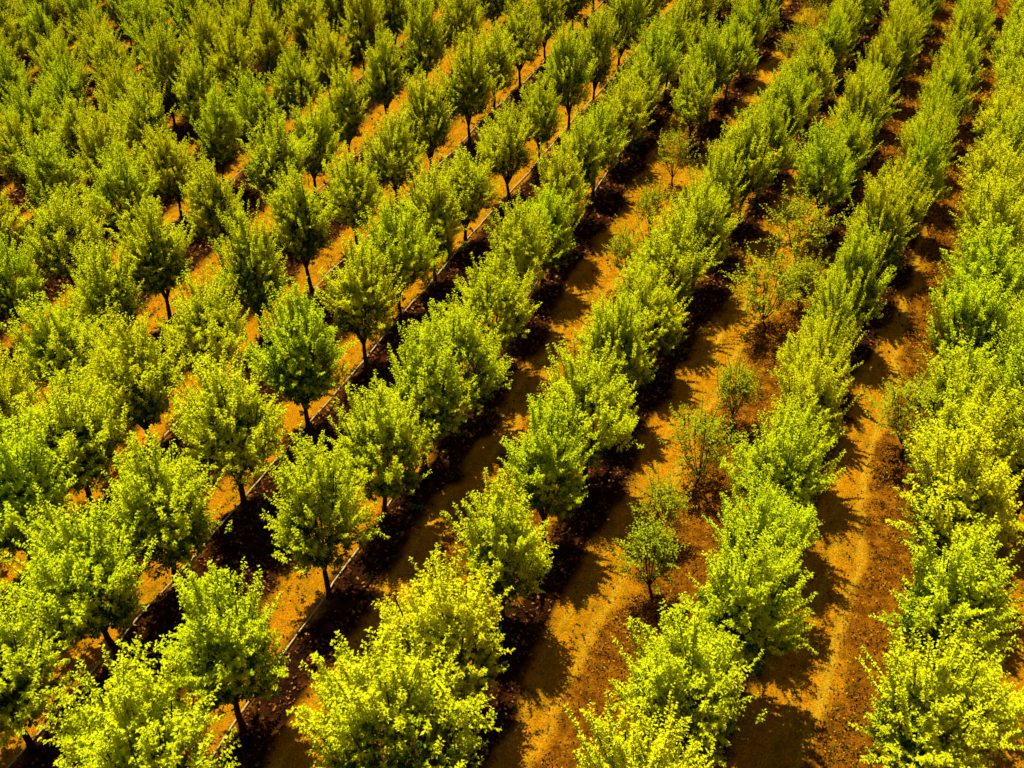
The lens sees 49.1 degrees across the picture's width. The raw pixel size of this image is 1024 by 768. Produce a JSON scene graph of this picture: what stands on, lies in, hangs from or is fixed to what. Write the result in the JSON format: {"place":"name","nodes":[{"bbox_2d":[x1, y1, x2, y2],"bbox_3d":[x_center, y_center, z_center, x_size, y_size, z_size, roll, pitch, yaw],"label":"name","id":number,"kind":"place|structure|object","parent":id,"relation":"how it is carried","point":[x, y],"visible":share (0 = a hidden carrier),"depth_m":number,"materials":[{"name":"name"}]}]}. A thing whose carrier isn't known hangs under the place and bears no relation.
{"place":"outdoors","nodes":[
{"label":"outdoors","id":0,"kind":"place"},
{"bbox_2d":[0,0,1023,767],"bbox_3d":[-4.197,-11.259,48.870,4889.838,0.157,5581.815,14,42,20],"label":"ground","id":1,"kind":"structure","parent":0,"point":[602,598],"depth_m":31.29,"materials":[{"name":"orange soil"}]},
{"bbox_2d":[0,104,38,209],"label":"orchard tree","id":2,"kind":"object","parent":1,"relation":"on","point":[10,142],"visible":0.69,"depth_m":41.67,"materials":[{"name":"green plant"}]},
{"bbox_2d":[0,232,45,343],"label":"orchard tree","id":3,"kind":"object","parent":1,"relation":"on","point":[12,290],"visible":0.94,"depth_m":35.64,"materials":[{"name":"green plant"}]},
{"bbox_2d":[0,578,72,751],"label":"orchard tree","id":4,"kind":"object","parent":1,"relation":"on","point":[29,670],"visible":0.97,"depth_m":23.38,"materials":[{"name":"green plant"}]},
{"bbox_2d":[0,406,78,566],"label":"orchard tree","id":5,"kind":"object","parent":1,"relation":"on","point":[23,471],"visible":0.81,"depth_m":26.91,"materials":[{"name":"green plant"}]},
{"bbox_2d":[13,119,87,236],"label":"orchard tree","id":6,"kind":"object","parent":1,"relation":"on","point":[50,166],"visible":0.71,"depth_m":39.55,"materials":[{"name":"green plant"}]},
{"bbox_2d":[0,287,103,393],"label":"orchard tree","id":7,"kind":"object","parent":1,"relation":"on","point":[55,328],"visible":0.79,"depth_m":32.41,"materials":[{"name":"green plant"}]},
{"bbox_2d":[13,181,110,292],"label":"orchard tree","id":8,"kind":"object","parent":1,"relation":"on","point":[58,221],"visible":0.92,"depth_m":36.99,"materials":[{"name":"green plant"}]},
{"bbox_2d":[6,361,138,514],"bbox_3d":[-11.529,1.677,29.737,3.321,4.985,3.252,-13,40,-13],"label":"orchard tree","id":9,"kind":"object","parent":1,"relation":"on","point":[69,415],"visible":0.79,"depth_m":28.93,"materials":[{"name":"green plant"}]},
{"bbox_2d":[0,486,160,654],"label":"orchard tree","id":10,"kind":"object","parent":1,"relation":"on","point":[59,568],"visible":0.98,"depth_m":24.66,"materials":[{"name":"green plant"}]},
{"bbox_2d":[60,225,151,336],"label":"orchard tree","id":11,"kind":"object","parent":1,"relation":"on","point":[100,274],"visible":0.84,"depth_m":33.90,"materials":[{"name":"green plant"}]},
{"bbox_2d":[71,100,141,204],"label":"orchard tree","id":12,"kind":"object","parent":1,"relation":"on","point":[91,139],"visible":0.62,"depth_m":41.49,"materials":[{"name":"green plant"}]},
{"bbox_2d":[78,132,160,240],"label":"orchard tree","id":13,"kind":"object","parent":1,"relation":"on","point":[119,176],"visible":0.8,"depth_m":38.90,"materials":[{"name":"green plant"}]},
{"bbox_2d":[69,294,196,448],"bbox_3d":[-10.639,-0.106,31.339,3.518,5.662,3.327,23,46,28],"label":"orchard tree","id":14,"kind":"object","parent":1,"relation":"on","point":[127,357],"visible":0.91,"depth_m":30.35,"materials":[{"name":"green plant"}]},
{"bbox_2d":[36,635,241,767],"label":"orchard tree","id":15,"kind":"object","parent":1,"relation":"on","point":[143,722],"visible":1,"depth_m":21.07,"materials":[{"name":"green plant"}]},
{"bbox_2d":[106,67,175,157],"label":"orchard tree","id":16,"kind":"object","parent":1,"relation":"on","point":[139,109],"visible":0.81,"depth_m":43.67,"materials":[{"name":"green plant"}]},
{"bbox_2d":[103,192,195,323],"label":"orchard tree","id":17,"kind":"object","parent":1,"relation":"on","point":[148,243],"visible":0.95,"depth_m":35.76,"materials":[{"name":"green plant"}]},
{"bbox_2d":[85,424,232,589],"bbox_3d":[-8.447,3.206,27.265,3.111,5.508,3.272,-28,49,-33],"label":"orchard tree","id":18,"kind":"object","parent":1,"relation":"on","point":[182,520],"visible":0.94,"depth_m":26.41,"materials":[{"name":"green plant"}]},
{"bbox_2d":[126,117,199,222],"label":"orchard tree","id":19,"kind":"object","parent":1,"relation":"on","point":[169,151],"visible":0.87,"depth_m":41.26,"materials":[{"name":"green plant"}]},
{"bbox_2d":[136,15,190,127],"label":"orchard tree","id":20,"kind":"object","parent":1,"relation":"on","point":[163,56],"visible":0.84,"depth_m":47.54,"materials":[{"name":"green plant"}]},
{"bbox_2d":[169,42,222,151],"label":"orchard tree","id":21,"kind":"object","parent":1,"relation":"on","point":[192,76],"visible":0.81,"depth_m":45.43,"materials":[{"name":"green plant"}]},
{"bbox_2d":[153,264,248,382],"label":"orchard tree","id":22,"kind":"object","parent":1,"relation":"on","point":[193,323],"visible":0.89,"depth_m":32.66,"materials":[{"name":"green plant"}]},
{"bbox_2d":[178,146,244,268],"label":"orchard tree","id":23,"kind":"object","parent":1,"relation":"on","point":[203,201],"visible":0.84,"depth_m":37.89,"materials":[{"name":"green plant"}]},
{"bbox_2d":[189,79,245,187],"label":"orchard tree","id":24,"kind":"object","parent":1,"relation":"on","point":[218,116],"visible":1,"depth_m":43.00,"materials":[{"name":"green plant"}]},
{"bbox_2d":[149,556,290,730],"bbox_3d":[-6.054,5.712,23.865,2.925,5.735,2.754,-27,45,-27],"label":"orchard tree","id":25,"kind":"object","parent":1,"relation":"on","point":[231,632],"visible":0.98,"depth_m":22.96,"materials":[{"name":"green plant"}]},
{"bbox_2d":[164,342,289,506],"bbox_3d":[-7.313,1.327,29.350,3.250,5.719,3.404,8,40,8],"label":"orchard tree","id":26,"kind":"object","parent":1,"relation":"on","point":[207,429],"visible":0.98,"depth_m":28.47,"materials":[{"name":"green plant"}]},
{"bbox_2d":[203,12,260,126],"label":"orchard tree","id":27,"kind":"object","parent":1,"relation":"on","point":[229,64],"visible":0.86,"depth_m":47.32,"materials":[{"name":"green plant"}]},
{"bbox_2d":[208,199,292,342],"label":"orchard tree","id":28,"kind":"object","parent":1,"relation":"on","point":[253,248],"visible":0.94,"depth_m":34.80,"materials":[{"name":"green plant"}]},
{"bbox_2d":[225,66,283,139],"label":"orchard tree","id":29,"kind":"object","parent":1,"relation":"on","point":[253,102],"visible":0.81,"depth_m":45.08,"materials":[{"name":"green plant"}]},
{"bbox_2d":[236,107,314,198],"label":"orchard tree","id":30,"kind":"object","parent":1,"relation":"on","point":[264,156],"visible":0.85,"depth_m":40.26,"materials":[{"name":"green plant"}]},
{"bbox_2d":[265,40,325,116],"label":"orchard tree","id":31,"kind":"object","parent":1,"relation":"on","point":[293,69],"visible":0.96,"depth_m":47.08,"materials":[{"name":"green plant"}]},
{"bbox_2d":[259,155,335,292],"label":"orchard tree","id":32,"kind":"object","parent":1,"relation":"on","point":[287,208],"visible":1,"depth_m":36.91,"materials":[{"name":"green plant"}]},
{"bbox_2d":[240,276,358,432],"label":"orchard tree","id":33,"kind":"object","parent":1,"relation":"on","point":[298,340],"visible":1,"depth_m":31.12,"materials":[{"name":"green plant"}]},
{"bbox_2d":[281,92,346,196],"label":"orchard tree","id":34,"kind":"object","parent":1,"relation":"on","point":[319,127],"visible":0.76,"depth_m":42.44,"materials":[{"name":"green plant"}]},
{"bbox_2d":[259,420,389,600],"bbox_3d":[-4.524,3.239,27.000,2.983,5.483,2.739,-19,42,-19],"label":"orchard tree","id":35,"kind":"object","parent":1,"relation":"on","point":[305,497],"visible":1,"depth_m":26.15,"materials":[{"name":"green plant"}]},
{"bbox_2d":[318,57,370,164],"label":"orchard tree","id":36,"kind":"object","parent":1,"relation":"on","point":[349,114],"visible":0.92,"depth_m":44.14,"materials":[{"name":"green plant"}]},
{"bbox_2d":[310,141,388,251],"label":"orchard tree","id":37,"kind":"object","parent":1,"relation":"on","point":[351,187],"visible":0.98,"depth_m":38.91,"materials":[{"name":"green plant"}]},
{"bbox_2d":[315,234,405,367],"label":"orchard tree","id":38,"kind":"object","parent":1,"relation":"on","point":[357,289],"visible":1,"depth_m":33.66,"materials":[{"name":"green plant"}]},
{"bbox_2d":[326,375,439,524],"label":"orchard tree","id":39,"kind":"object","parent":1,"relation":"on","point":[378,422],"visible":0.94,"depth_m":28.14,"materials":[{"name":"green plant"}]},
{"bbox_2d":[359,19,408,120],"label":"orchard tree","id":40,"kind":"object","parent":1,"relation":"on","point":[385,55],"visible":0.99,"depth_m":46.36,"materials":[{"name":"green plant"}]},
{"bbox_2d":[358,108,428,211],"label":"orchard tree","id":41,"kind":"object","parent":1,"relation":"on","point":[395,139],"visible":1,"depth_m":41.33,"materials":[{"name":"green plant"}]},
{"bbox_2d":[286,608,501,767],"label":"orchard tree","id":42,"kind":"object","parent":1,"relation":"on","point":[390,695],"visible":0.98,"depth_m":21.14,"materials":[{"name":"green plant"}]},
{"bbox_2d":[348,181,447,324],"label":"orchard tree","id":43,"kind":"object","parent":1,"relation":"on","point":[389,228],"visible":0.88,"depth_m":35.20,"materials":[{"name":"green plant"}]},
{"bbox_2d":[372,314,476,468],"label":"orchard tree","id":44,"kind":"object","parent":1,"relation":"on","point":[423,367],"visible":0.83,"depth_m":29.61,"materials":[{"name":"green plant"}]},
{"bbox_2d":[397,0,452,89],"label":"orchard tree","id":45,"kind":"object","parent":1,"relation":"on","point":[423,22],"visible":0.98,"depth_m":48.82,"materials":[{"name":"green plant"}]},
{"bbox_2d":[392,62,459,178],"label":"orchard tree","id":46,"kind":"object","parent":1,"relation":"on","point":[423,98],"visible":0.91,"depth_m":43.03,"materials":[{"name":"green plant"}]},
{"bbox_2d":[388,160,467,285],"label":"orchard tree","id":47,"kind":"object","parent":1,"relation":"on","point":[438,206],"visible":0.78,"depth_m":36.90,"materials":[{"name":"green plant"}]},
{"bbox_2d":[368,540,515,714],"bbox_3d":[-1.459,5.608,23.929,3.279,5.476,3.449,23,45,28],"label":"orchard tree","id":48,"kind":"object","parent":1,"relation":"on","point":[439,608],"visible":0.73,"depth_m":23.04,"materials":[{"name":"green plant"}]},
{"bbox_2d":[403,288,513,426],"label":"orchard tree","id":49,"kind":"object","parent":1,"relation":"on","point":[465,340],"visible":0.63,"depth_m":31.26,"materials":[{"name":"green plant"}]},
{"bbox_2d":[430,142,502,246],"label":"orchard tree","id":50,"kind":"object","parent":1,"relation":"on","point":[470,178],"visible":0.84,"depth_m":39.08,"materials":[{"name":"green plant"}]},
{"bbox_2d":[434,27,505,145],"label":"orchard tree","id":51,"kind":"object","parent":1,"relation":"on","point":[462,86],"visible":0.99,"depth_m":45.08,"materials":[{"name":"green plant"}]},
{"bbox_2d":[439,242,542,364],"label":"orchard tree","id":52,"kind":"object","parent":1,"relation":"on","point":[496,295],"visible":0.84,"depth_m":33.11,"materials":[{"name":"green plant"}]},
{"bbox_2d":[0,0,994,767],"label":"leaf litter","id":53,"kind":"object","parent":1,"relation":"on","point":[426,310],"visible":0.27,"depth_m":37.62,"materials":[{"name":"brown plant"}]},
{"bbox_2d":[440,467,556,625],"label":"orchard tree","id":54,"kind":"object","parent":1,"relation":"on","point":[506,539],"visible":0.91,"depth_m":25.25,"materials":[{"name":"green plant"}]},
{"bbox_2d":[474,95,539,200],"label":"orchard tree","id":55,"kind":"object","parent":1,"relation":"on","point":[506,136],"visible":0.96,"depth_m":41.67,"materials":[{"name":"green plant"}]},
{"bbox_2d":[0,0,1023,767],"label":"green weeds","id":56,"kind":"object","parent":1,"relation":"on","point":[672,436],"visible":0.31,"depth_m":33.63,"materials":[{"name":"green plant"}]},
{"bbox_2d":[483,187,552,304],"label":"orchard tree","id":57,"kind":"object","parent":1,"relation":"on","point":[519,237],"visible":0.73,"depth_m":34.63,"materials":[{"name":"green plant"}]},
{"bbox_2d":[496,0,551,88],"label":"orchard tree","id":58,"kind":"object","parent":1,"relation":"on","point":[521,22],"visible":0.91,"depth_m":49.37,"materials":[{"name":"green plant"}]},
{"bbox_2d":[512,71,566,165],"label":"orchard tree","id":59,"kind":"object","parent":1,"relation":"on","point":[536,113],"visible":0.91,"depth_m":43.79,"materials":[{"name":"green plant"}]},
{"bbox_2d":[497,391,598,546],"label":"orchard tree","id":60,"kind":"object","parent":1,"relation":"on","point":[552,460],"visible":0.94,"depth_m":27.31,"materials":[{"name":"green plant"}]},
{"bbox_2d":[516,179,581,290],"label":"orchard tree","id":61,"kind":"object","parent":1,"relation":"on","point":[554,221],"visible":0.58,"depth_m":36.74,"materials":[{"name":"green plant"}]},
{"bbox_2d":[526,133,592,226],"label":"orchard tree","id":62,"kind":"object","parent":1,"relation":"on","point":[563,170],"visible":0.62,"depth_m":38.04,"materials":[{"name":"green plant"}]},
{"bbox_2d":[534,16,598,133],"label":"orchard tree","id":63,"kind":"object","parent":1,"relation":"on","point":[569,54],"visible":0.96,"depth_m":45.42,"materials":[{"name":"green plant"}]},
{"bbox_2d":[527,335,644,481],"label":"orchard tree","id":64,"kind":"object","parent":1,"relation":"on","point":[573,390],"visible":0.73,"depth_m":28.78,"materials":[{"name":"green plant"}]},
{"bbox_2d":[576,3,625,104],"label":"orchard tree","id":65,"kind":"object","parent":1,"relation":"on","point":[600,38],"visible":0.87,"depth_m":47.59,"materials":[{"name":"green plant"}]},
{"bbox_2d":[573,281,658,423],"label":"orchard tree","id":66,"kind":"object","parent":1,"relation":"on","point":[613,324],"visible":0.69,"depth_m":30.93,"materials":[{"name":"green plant"}]},
{"bbox_2d":[599,70,656,167],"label":"orchard tree","id":67,"kind":"object","parent":1,"relation":"on","point":[629,105],"visible":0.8,"depth_m":43.52,"materials":[{"name":"green plant"}]},
{"bbox_2d":[562,682,715,767],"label":"orchard tree","id":68,"kind":"object","parent":1,"relation":"on","point":[617,751],"visible":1,"depth_m":20.09,"materials":[{"name":"green plant"}]},
{"bbox_2d":[605,261,692,369],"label":"orchard tree","id":69,"kind":"object","parent":1,"relation":"on","point":[662,317],"visible":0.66,"depth_m":32.97,"materials":[{"name":"green plant"}]},
{"bbox_2d":[608,502,689,597],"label":"young tree","id":70,"kind":"object","parent":1,"relation":"on","point":[641,537],"visible":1,"depth_m":26.77,"materials":[{"name":"green plant"}]},
{"bbox_2d":[627,7,685,117],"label":"orchard tree","id":71,"kind":"object","parent":1,"relation":"on","point":[653,45],"visible":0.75,"depth_m":46.44,"materials":[{"name":"green plant"}]},
{"bbox_2d":[315,0,1021,767],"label":"dry scrub","id":72,"kind":"object","parent":1,"relation":"on","point":[761,334],"visible":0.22,"depth_m":33.27,"materials":[{"name":"plant"}]},
{"bbox_2d":[618,195,721,306],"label":"orchard tree","id":73,"kind":"object","parent":1,"relation":"on","point":[672,242],"visible":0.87,"depth_m":34.45,"materials":[{"name":"green plant"}]},
{"bbox_2d":[608,591,766,767],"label":"orchard tree","id":74,"kind":"object","parent":1,"relation":"on","point":[663,666],"visible":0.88,"depth_m":21.66,"materials":[{"name":"green plant"}]},
{"bbox_2d":[670,52,721,149],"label":"orchard tree","id":75,"kind":"object","parent":1,"relation":"on","point":[694,85],"visible":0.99,"depth_m":44.62,"materials":[{"name":"green plant"}]},
{"bbox_2d":[657,386,750,486],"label":"young tree","id":76,"kind":"object","parent":1,"relation":"on","point":[701,468],"visible":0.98,"depth_m":29.88,"materials":[{"name":"green plant"}]},
{"bbox_2d":[664,163,744,293],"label":"orchard tree","id":77,"kind":"object","parent":1,"relation":"on","point":[708,206],"visible":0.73,"depth_m":36.10,"materials":[{"name":"green plant"}]},
{"bbox_2d":[684,12,740,123],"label":"orchard tree","id":78,"kind":"object","parent":1,"relation":"on","point":[713,49],"visible":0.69,"depth_m":45.92,"materials":[{"name":"green plant"}]},
{"bbox_2d":[688,131,749,236],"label":"orchard tree","id":79,"kind":"object","parent":1,"relation":"on","point":[721,170],"visible":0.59,"depth_m":37.85,"materials":[{"name":"green plant"}]},
{"bbox_2d":[678,512,817,683],"bbox_3d":[5.129,5.045,23.983,3.000,5.844,2.733,-4,39,-1],"label":"orchard tree","id":80,"kind":"object","parent":1,"relation":"on","point":[740,584],"visible":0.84,"depth_m":22.97,"materials":[{"name":"green plant"}]},
{"bbox_2d":[715,99,781,228],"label":"orchard tree","id":81,"kind":"object","parent":1,"relation":"on","point":[743,137],"visible":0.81,"depth_m":39.17,"materials":[{"name":"green plant"}]},
{"bbox_2d":[701,461,824,609],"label":"orchard tree","id":82,"kind":"object","parent":1,"relation":"on","point":[772,518],"visible":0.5,"depth_m":25.30,"materials":[{"name":"green plant"}]},
{"bbox_2d":[718,230,819,328],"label":"young tree","id":83,"kind":"object","parent":1,"relation":"on","point":[757,302],"visible":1,"depth_m":35.18,"materials":[{"name":"green plant"}]},
{"bbox_2d":[720,396,846,530],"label":"orchard tree","id":84,"kind":"object","parent":1,"relation":"on","point":[793,453],"visible":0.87,"depth_m":26.79,"materials":[{"name":"green plant"}]},
{"bbox_2d":[750,181,850,269],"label":"young tree","id":85,"kind":"object","parent":1,"relation":"on","point":[811,242],"visible":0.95,"depth_m":37.63,"materials":[{"name":"green plant"}]},
{"bbox_2d":[768,344,860,477],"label":"orchard tree","id":86,"kind":"object","parent":1,"relation":"on","point":[807,386],"visible":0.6,"depth_m":28.69,"materials":[{"name":"green plant"}]},
{"bbox_2d":[767,304,867,420],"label":"orchard tree","id":87,"kind":"object","parent":1,"relation":"on","point":[809,342],"visible":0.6,"depth_m":30.70,"materials":[{"name":"green plant"}]},
{"bbox_2d":[791,110,862,233],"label":"orchard tree","id":88,"kind":"object","parent":1,"relation":"on","point":[824,158],"visible":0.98,"depth_m":38.52,"materials":[{"name":"green plant"}]},
{"bbox_2d":[797,257,873,369],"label":"orchard tree","id":89,"kind":"object","parent":1,"relation":"on","point":[834,298],"visible":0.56,"depth_m":31.99,"materials":[{"name":"green plant"}]},
{"bbox_2d":[813,217,895,342],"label":"orchard tree","id":90,"kind":"object","parent":1,"relation":"on","point":[855,262],"visible":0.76,"depth_m":33.44,"materials":[{"name":"green plant"}]},
{"bbox_2d":[828,61,891,179],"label":"orchard tree","id":91,"kind":"object","parent":1,"relation":"on","point":[862,98],"visible":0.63,"depth_m":41.50,"materials":[{"name":"green plant"}]},
{"bbox_2d":[844,162,918,304],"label":"orchard tree","id":92,"kind":"object","parent":1,"relation":"on","point":[881,208],"visible":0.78,"depth_m":35.02,"materials":[{"name":"green plant"}]},
{"bbox_2d":[857,147,941,264],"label":"orchard tree","id":93,"kind":"object","parent":1,"relation":"on","point":[917,205],"visible":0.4,"depth_m":36.96,"materials":[{"name":"green plant"}]},
{"bbox_2d":[864,344,952,460],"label":"young tree","id":94,"kind":"object","parent":1,"relation":"on","point":[900,423],"visible":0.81,"depth_m":30.30,"materials":[{"name":"green plant"}]},
{"bbox_2d":[897,118,951,225],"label":"orchard tree","id":95,"kind":"object","parent":1,"relation":"on","point":[919,154],"visible":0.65,"depth_m":38.48,"materials":[{"name":"green plant"}]},
{"bbox_2d":[848,601,1023,767],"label":"orchard tree","id":96,"kind":"object","parent":1,"relation":"on","point":[920,698],"visible":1,"depth_m":21.15,"materials":[{"name":"green plant"}]},
{"bbox_2d":[868,512,1023,667],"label":"orchard tree","id":97,"kind":"object","parent":1,"relation":"on","point":[962,582],"visible":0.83,"depth_m":23.39,"materials":[{"name":"green plant"}]},
{"bbox_2d":[885,415,1023,570],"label":"orchard tree","id":98,"kind":"object","parent":1,"relation":"on","point":[968,484],"visible":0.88,"depth_m":25.28,"materials":[{"name":"green plant"}]},
{"bbox_2d":[902,367,1023,487],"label":"orchard tree","id":99,"kind":"object","parent":1,"relation":"on","point":[956,414],"visible":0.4,"depth_m":27.35,"materials":[{"name":"green plant"}]},
{"bbox_2d":[914,336,1018,429],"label":"orchard tree","id":100,"kind":"object","parent":1,"relation":"on","point":[947,370],"visible":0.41,"depth_m":29.59,"materials":[{"name":"green plant"}]},
{"bbox_2d":[923,260,1023,371],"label":"orchard tree","id":101,"kind":"object","parent":1,"relation":"on","point":[984,312],"visible":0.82,"depth_m":31.25,"materials":[{"name":"green plant"}]},
{"bbox_2d":[935,219,1023,349],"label":"orchard tree","id":102,"kind":"object","parent":1,"relation":"on","point":[981,261],"visible":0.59,"depth_m":32.89,"materials":[{"name":"green plant"}]},
{"bbox_2d":[949,170,1023,263],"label":"orchard tree","id":103,"kind":"object","parent":1,"relation":"on","point":[999,213],"visible":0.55,"depth_m":34.49,"materials":[{"name":"green plant"}]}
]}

